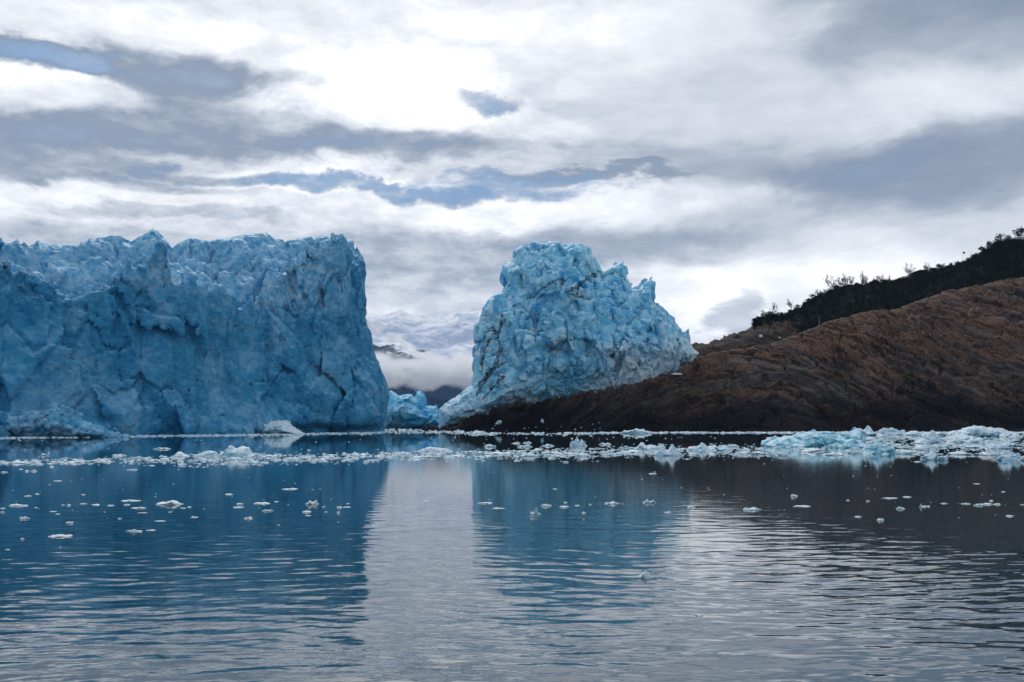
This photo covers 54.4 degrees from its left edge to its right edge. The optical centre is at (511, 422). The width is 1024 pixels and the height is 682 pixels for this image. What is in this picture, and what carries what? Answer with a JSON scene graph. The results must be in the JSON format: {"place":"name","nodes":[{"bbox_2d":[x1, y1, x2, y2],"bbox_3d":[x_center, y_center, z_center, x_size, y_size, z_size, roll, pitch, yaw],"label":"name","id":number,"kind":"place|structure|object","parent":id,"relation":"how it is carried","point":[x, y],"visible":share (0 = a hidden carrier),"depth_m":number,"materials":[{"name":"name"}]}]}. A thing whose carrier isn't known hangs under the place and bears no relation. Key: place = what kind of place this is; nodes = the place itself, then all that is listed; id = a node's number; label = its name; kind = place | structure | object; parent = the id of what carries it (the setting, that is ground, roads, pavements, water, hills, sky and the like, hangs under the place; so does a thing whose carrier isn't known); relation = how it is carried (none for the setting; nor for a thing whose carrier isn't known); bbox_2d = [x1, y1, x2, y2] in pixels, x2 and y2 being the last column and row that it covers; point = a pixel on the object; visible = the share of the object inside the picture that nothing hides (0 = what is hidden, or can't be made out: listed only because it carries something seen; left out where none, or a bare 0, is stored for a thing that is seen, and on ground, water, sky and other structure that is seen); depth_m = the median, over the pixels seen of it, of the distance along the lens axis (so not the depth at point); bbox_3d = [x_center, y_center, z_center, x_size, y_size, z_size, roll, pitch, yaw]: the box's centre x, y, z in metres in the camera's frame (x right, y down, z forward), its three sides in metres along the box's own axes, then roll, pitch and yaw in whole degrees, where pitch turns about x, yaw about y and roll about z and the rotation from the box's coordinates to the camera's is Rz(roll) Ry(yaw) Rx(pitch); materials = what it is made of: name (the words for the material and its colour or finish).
{"place":"outdoors","nodes":[
{"label":"outdoors","id":0,"kind":"place"},
{"bbox_2d":[366,309,481,378],"bbox_3d":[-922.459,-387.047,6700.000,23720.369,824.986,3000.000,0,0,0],"label":"snow mountains","id":1,"kind":"structure","parent":0,"point":[407,345],"depth_m":6421.39,"materials":[{"name":"white snow"}]},
{"bbox_2d":[386,374,472,410],"bbox_3d":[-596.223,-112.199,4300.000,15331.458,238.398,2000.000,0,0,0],"label":"foothills","id":2,"kind":"structure","parent":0,"point":[439,391],"depth_m":4365.80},
{"bbox_2d":[0,428,1023,681],"bbox_3d":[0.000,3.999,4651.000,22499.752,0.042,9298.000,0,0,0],"label":"lake","id":3,"kind":"structure","parent":0,"point":[452,578],"depth_m":28.50,"materials":[{"name":"blue liquid"}]},
{"bbox_2d":[3,460,29,463],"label":"ice floe","id":4,"kind":"object","parent":3,"relation":"on","point":[16,461],"visible":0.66,"depth_m":98.27,"materials":[{"name":"white ice"}]},
{"bbox_2d":[48,534,72,536],"bbox_3d":[-15.891,3.972,35.001,0.838,0.116,0.488,0,0,-9],"label":"ice chip","id":5,"kind":"object","parent":3,"relation":"on","point":[63,535],"visible":0.99,"depth_m":34.94,"materials":[{"name":"white ice"}]},
{"bbox_2d":[1,403,128,436],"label":"fallen ice slope","id":6,"kind":"structure","parent":3,"relation":"on","point":[57,419],"depth_m":272.39,"materials":[{"name":"blue ice"}]},
{"bbox_2d":[69,459,93,461],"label":"ice floe","id":7,"kind":"object","parent":3,"relation":"on","point":[74,460],"visible":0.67,"depth_m":101.39,"materials":[{"name":"white ice"}]},
{"bbox_2d":[126,529,141,531],"bbox_3d":[-13.927,3.975,36.667,0.604,0.108,0.416,0,0,-19],"label":"ice chip","id":8,"kind":"object","parent":3,"relation":"on","point":[134,530],"visible":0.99,"depth_m":36.57,"materials":[{"name":"white ice"}]},
{"bbox_2d":[128,456,149,458],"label":"ice floe","id":9,"kind":"object","parent":3,"relation":"on","point":[137,457],"visible":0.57,"depth_m":110.86,"materials":[{"name":"white ice"}]},
{"bbox_2d":[156,500,181,504],"bbox_3d":[-16.875,3.920,48.907,1.478,0.279,0.845,0,0,-1],"label":"ice chip","id":10,"kind":"object","parent":3,"relation":"on","point":[172,502],"visible":0.87,"depth_m":48.66,"materials":[{"name":"white ice"}]},
{"bbox_2d":[0,228,388,436],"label":"glacier","id":11,"kind":"object","parent":3,"relation":"on","point":[152,331],"visible":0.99,"depth_m":336.66,"materials":[{"name":"blue ice"}]},
{"bbox_2d":[174,445,254,456],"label":"jagged iceberg","id":12,"kind":"object","parent":3,"relation":"on","point":[231,450],"visible":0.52,"depth_m":118.23,"materials":[{"name":"white ice"}]},
{"bbox_2d":[225,457,246,459],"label":"ice floe","id":13,"kind":"object","parent":3,"relation":"on","point":[232,458],"visible":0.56,"depth_m":107.13,"materials":[{"name":"white ice"}]},
{"bbox_2d":[244,454,262,456],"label":"ice floe","id":14,"kind":"object","parent":3,"relation":"on","point":[257,455],"visible":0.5,"depth_m":116.57,"materials":[{"name":"white ice"}]},
{"bbox_2d":[264,420,302,433],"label":"ice rubble mound","id":15,"kind":"object","parent":3,"relation":"in","point":[280,427],"visible":0.56,"depth_m":352.51,"materials":[{"name":"white ice"}]},
{"bbox_2d":[306,500,317,503],"bbox_3d":[-9.829,3.929,48.954,0.713,0.252,0.428,0,0,-12],"label":"ice chip","id":16,"kind":"object","parent":3,"relation":"on","point":[311,502],"visible":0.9,"depth_m":48.85,"materials":[{"name":"white ice"}]},
{"bbox_2d":[349,452,369,455],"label":"ice floe","id":17,"kind":"object","parent":3,"relation":"on","point":[357,454],"visible":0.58,"depth_m":121.25,"materials":[{"name":"white ice"}]},
{"bbox_2d":[385,389,438,428],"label":"iceberg","id":18,"kind":"object","parent":3,"relation":"on","point":[408,411],"visible":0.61,"depth_m":616.44,"materials":[{"name":"blue ice"}]},
{"bbox_2d":[418,447,450,450],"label":"smooth iceberg","id":19,"kind":"object","parent":3,"relation":"on","point":[433,449],"visible":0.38,"depth_m":139.45,"materials":[{"name":"white ice"}]},
{"bbox_2d":[466,430,484,432],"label":"ice floe","id":20,"kind":"object","parent":3,"relation":"on","point":[475,431],"visible":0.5,"depth_m":387.62,"materials":[{"name":"white ice"}]},
{"bbox_2d":[484,452,511,453],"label":"ice floe","id":21,"kind":"object","parent":3,"relation":"on","point":[499,453],"visible":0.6,"depth_m":126.33,"materials":[{"name":"white ice"}]},
{"bbox_2d":[0,428,1023,519],"bbox_3d":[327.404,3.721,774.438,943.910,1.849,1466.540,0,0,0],"label":"brash ice","id":22,"kind":"structure","parent":3,"relation":"on","point":[163,460],"depth_m":134.09,"materials":[{"name":"white ice"}]},
{"bbox_2d":[521,453,539,456],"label":"ice floe","id":23,"kind":"object","parent":3,"relation":"on","point":[528,455],"visible":0.79,"depth_m":117.98,"materials":[{"name":"white ice"}]},
{"bbox_2d":[530,508,539,513],"bbox_3d":[1.005,3.870,43.569,0.506,0.362,0.301,0,0,10],"label":"ice chip","id":24,"kind":"object","parent":3,"relation":"on","point":[535,511],"visible":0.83,"depth_m":43.47,"materials":[{"name":"white ice"}]},
{"bbox_2d":[541,451,560,453],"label":"ice floe","id":25,"kind":"object","parent":3,"relation":"on","point":[552,452],"visible":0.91,"depth_m":129.74,"materials":[{"name":"white ice"}]},
{"bbox_2d":[570,438,586,445],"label":"ice floe","id":26,"kind":"object","parent":3,"relation":"on","point":[576,442],"visible":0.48,"depth_m":171.02,"materials":[{"name":"ice"}]},
{"bbox_2d":[575,452,591,456],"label":"ice floe","id":27,"kind":"object","parent":3,"relation":"on","point":[581,454],"visible":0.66,"depth_m":118.03,"materials":[{"name":"white ice"}]},
{"bbox_2d":[617,450,646,452],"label":"ice floe","id":28,"kind":"object","parent":3,"relation":"on","point":[633,451],"visible":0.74,"depth_m":133.94,"materials":[{"name":"white ice"}]},
{"bbox_2d":[621,428,651,433],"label":"ice floe","id":29,"kind":"object","parent":3,"relation":"on","point":[638,431],"visible":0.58,"depth_m":371.92,"materials":[{"name":"white ice"}]},
{"bbox_2d":[638,571,653,577],"bbox_3d":[3.472,3.932,25.708,0.440,0.209,0.269,0,0,9],"label":"ice chip","id":30,"kind":"object","parent":3,"relation":"on","point":[645,574],"visible":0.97,"depth_m":25.63,"materials":[{"name":"white ice"}]},
{"bbox_2d":[634,442,665,449],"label":"ice floe","id":31,"kind":"object","parent":3,"relation":"on","point":[642,446],"visible":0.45,"depth_m":146.86,"materials":[{"name":"white ice"}]},
{"bbox_2d":[653,444,684,455],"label":"ice floe","id":32,"kind":"object","parent":3,"relation":"on","point":[671,451],"visible":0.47,"depth_m":121.48,"materials":[{"name":"white ice"}]},
{"bbox_2d":[686,443,709,450],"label":"ice floe","id":33,"kind":"object","parent":3,"relation":"on","point":[702,446],"visible":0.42,"depth_m":144.22,"materials":[{"name":"white ice"}]},
{"bbox_2d":[707,445,732,450],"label":"ice floe","id":34,"kind":"object","parent":3,"relation":"on","point":[714,447],"visible":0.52,"depth_m":144.33,"materials":[{"name":"white ice"}]},
{"bbox_2d":[724,444,739,446],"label":"ice floe","id":35,"kind":"object","parent":3,"relation":"on","point":[732,445],"visible":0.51,"depth_m":166.12,"materials":[{"name":"white ice"}]},
{"bbox_2d":[734,451,765,453],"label":"ice floe","id":36,"kind":"object","parent":3,"relation":"on","point":[748,452],"visible":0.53,"depth_m":126.75,"materials":[{"name":"white ice"}]},
{"bbox_2d":[743,507,760,509],"bbox_3d":[11.068,3.964,45.836,0.945,0.158,0.543,0,0,-11],"label":"ice chip","id":37,"kind":"object","parent":3,"relation":"on","point":[753,508],"visible":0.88,"depth_m":45.71,"materials":[{"name":"white ice"}]},
{"bbox_2d":[775,453,788,455],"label":"ice floe","id":38,"kind":"object","parent":3,"relation":"on","point":[782,454],"visible":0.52,"depth_m":119.50,"materials":[{"name":"white ice"}]},
{"bbox_2d":[761,427,865,446],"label":"turquoise iceberg","id":39,"kind":"object","parent":3,"relation":"on","point":[813,438],"visible":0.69,"depth_m":165.76,"materials":[{"name":"blue ice"}]},
{"bbox_2d":[800,447,828,451],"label":"ice floe","id":40,"kind":"object","parent":3,"relation":"on","point":[813,449],"visible":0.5,"depth_m":136.15,"materials":[{"name":"white ice"}]},
{"bbox_2d":[822,452,844,455],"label":"ice floe","id":41,"kind":"object","parent":3,"relation":"on","point":[836,454],"visible":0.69,"depth_m":122.23,"materials":[{"name":"white ice"}]},
{"bbox_2d":[827,438,868,447],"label":"ice floe","id":42,"kind":"object","parent":3,"relation":"on","point":[852,443],"visible":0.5,"depth_m":156.79,"materials":[{"name":"ice"}]},
{"bbox_2d":[860,426,883,434],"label":"ice floe","id":43,"kind":"object","parent":3,"relation":"on","point":[867,430],"visible":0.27,"depth_m":320.26,"materials":[{"name":"white ice"}]},
{"bbox_2d":[856,439,896,453],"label":"ice floe","id":44,"kind":"object","parent":3,"relation":"on","point":[877,447],"visible":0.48,"depth_m":128.34,"materials":[{"name":"ice"}]},
{"bbox_2d":[878,427,904,434],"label":"ice floe","id":45,"kind":"object","parent":3,"relation":"on","point":[889,431],"visible":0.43,"depth_m":332.14,"materials":[{"name":"white ice"}]},
{"bbox_2d":[883,442,901,445],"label":"ice floe","id":46,"kind":"object","parent":3,"relation":"on","point":[890,444],"visible":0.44,"depth_m":174.18,"materials":[{"name":"white ice"}]},
{"bbox_2d":[895,449,922,453],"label":"ice floe","id":47,"kind":"object","parent":3,"relation":"on","point":[902,451],"visible":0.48,"depth_m":128.34,"materials":[{"name":"white ice"}]},
{"bbox_2d":[901,431,922,434],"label":"ice floe","id":48,"kind":"object","parent":3,"relation":"on","point":[913,433],"visible":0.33,"depth_m":320.21,"materials":[{"name":"white ice"}]},
{"bbox_2d":[909,445,929,449],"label":"ice floe","id":49,"kind":"object","parent":3,"relation":"on","point":[922,447],"visible":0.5,"depth_m":146.25,"materials":[{"name":"white ice"}]},
{"bbox_2d":[911,430,946,443],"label":"ice floe","id":50,"kind":"object","parent":3,"relation":"on","point":[932,437],"visible":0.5,"depth_m":192.95,"materials":[{"name":"white ice"}]},
{"bbox_2d":[920,432,946,435],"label":"ice floe","id":51,"kind":"object","parent":3,"relation":"on","point":[941,434],"visible":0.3,"depth_m":304.61,"materials":[{"name":"white ice"}]},
{"bbox_2d":[921,450,948,459],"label":"ice floe","id":52,"kind":"object","parent":3,"relation":"on","point":[931,455],"visible":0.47,"depth_m":107.22,"materials":[{"name":"white ice"}]},
{"bbox_2d":[947,439,970,442],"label":"ice floe","id":53,"kind":"object","parent":3,"relation":"on","point":[957,441],"visible":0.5,"depth_m":196.57,"materials":[{"name":"white ice"}]},
{"bbox_2d":[941,434,978,438],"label":"ice floe","id":54,"kind":"object","parent":3,"relation":"on","point":[961,436],"visible":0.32,"depth_m":244.64,"materials":[{"name":"white ice"}]},
{"bbox_2d":[947,451,973,454],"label":"ice floe","id":55,"kind":"object","parent":3,"relation":"on","point":[959,453],"visible":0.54,"depth_m":124.78,"materials":[{"name":"white ice"}]},
{"bbox_2d":[961,444,984,447],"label":"ice floe","id":56,"kind":"object","parent":3,"relation":"on","point":[969,446],"visible":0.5,"depth_m":159.12,"materials":[{"name":"white ice"}]},
{"bbox_2d":[967,436,988,441],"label":"ice floe","id":57,"kind":"object","parent":3,"relation":"on","point":[972,439],"visible":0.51,"depth_m":203.74,"materials":[{"name":"white ice"}]},
{"bbox_2d":[946,425,1014,436],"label":"humped iceberg","id":58,"kind":"object","parent":3,"relation":"on","point":[978,431],"visible":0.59,"depth_m":287.89,"materials":[{"name":"white ice"}]},
{"bbox_2d":[977,451,998,455],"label":"ice floe","id":59,"kind":"object","parent":3,"relation":"on","point":[987,453],"visible":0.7,"depth_m":122.11,"materials":[{"name":"white ice"}]},
{"bbox_2d":[985,441,1015,448],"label":"ice floe","id":60,"kind":"object","parent":3,"relation":"on","point":[1005,445],"visible":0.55,"depth_m":153.02,"materials":[{"name":"white ice"}]},
{"bbox_2d":[989,450,1023,460],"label":"ice floe","id":61,"kind":"object","parent":3,"relation":"on","point":[1006,455],"visible":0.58,"depth_m":106.01,"materials":[{"name":"ice"}]},
{"bbox_2d":[999,432,1022,436],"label":"ice floe","id":62,"kind":"object","parent":3,"relation":"on","point":[1010,434],"visible":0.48,"depth_m":281.56,"materials":[{"name":"white ice"}]},
{"bbox_2d":[0,0,1023,343],"label":"sky","id":63,"kind":"structure","parent":0,"point":[735,156],"materials":[{"name":"white"}]},
{"bbox_2d":[416,250,1023,430],"bbox_3d":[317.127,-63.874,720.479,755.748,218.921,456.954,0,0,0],"label":"rock hillside","id":64,"kind":"structure","parent":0,"point":[950,360],"depth_m":532.29,"materials":[{"name":"brown stone"}]},
{"bbox_2d":[438,241,699,427],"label":"ice tower","id":65,"kind":"structure","parent":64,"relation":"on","point":[558,318],"depth_m":535.39,"materials":[{"name":"blue ice"}]},
{"bbox_2d":[761,302,779,311],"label":"bare tree","id":66,"kind":"object","parent":64,"relation":"on","point":[774,306],"visible":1,"depth_m":680.32,"materials":[{"name":"grey plant"}]},
{"bbox_2d":[807,293,816,304],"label":"evergreen tree","id":67,"kind":"object","parent":64,"relation":"on","point":[812,296],"visible":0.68,"depth_m":696.48,"materials":[{"name":"green plant"}]},
{"bbox_2d":[825,275,838,288],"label":"bare tree","id":68,"kind":"object","parent":64,"relation":"on","point":[833,284],"visible":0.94,"depth_m":723.25,"materials":[{"name":"grey plant"}]},
{"bbox_2d":[836,278,843,292],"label":"bare tree","id":69,"kind":"object","parent":64,"relation":"on","point":[840,284],"visible":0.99,"depth_m":709.77,"materials":[{"name":"grey plant"}]},
{"bbox_2d":[841,273,850,291],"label":"bare tree","id":70,"kind":"object","parent":64,"relation":"on","point":[845,280],"visible":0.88,"depth_m":722.71,"materials":[{"name":"grey plant"}]},
{"bbox_2d":[846,276,853,286],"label":"bare tree","id":71,"kind":"object","parent":64,"relation":"on","point":[849,279],"visible":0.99,"depth_m":719.00,"materials":[{"name":"grey plant"}]},
{"bbox_2d":[751,238,1023,330],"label":"dense wood","id":72,"kind":"object","parent":64,"relation":"on","point":[988,258],"visible":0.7,"depth_m":692.79,"materials":[{"name":"green plant"}]},
{"bbox_2d":[905,264,916,277],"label":"bare tree","id":73,"kind":"object","parent":64,"relation":"on","point":[909,272],"visible":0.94,"depth_m":742.67,"materials":[{"name":"grey plant"}]},
{"bbox_2d":[976,245,986,262],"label":"evergreen tree","id":74,"kind":"object","parent":64,"relation":"on","point":[982,249],"visible":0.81,"depth_m":748.02,"materials":[{"name":"green plant"}]},
{"bbox_2d":[986,241,994,253],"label":"evergreen tree","id":75,"kind":"object","parent":64,"relation":"on","point":[990,244],"visible":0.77,"depth_m":762.66,"materials":[{"name":"green plant"}]},
{"bbox_2d":[992,233,1006,250],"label":"evergreen tree","id":76,"kind":"object","parent":64,"relation":"on","point":[997,240],"visible":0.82,"depth_m":763.57,"materials":[{"name":"green plant"}]},
{"bbox_2d":[1004,235,1011,240],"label":"evergreen tree","id":77,"kind":"object","parent":64,"relation":"on","point":[1008,238],"visible":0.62,"depth_m":778.29,"materials":[{"name":"green plant"}]},
{"bbox_2d":[1012,226,1023,250],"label":"evergreen tree","id":78,"kind":"object","parent":64,"relation":"on","point":[1017,232],"visible":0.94,"depth_m":763.81,"materials":[{"name":"green plant"}]}
]}

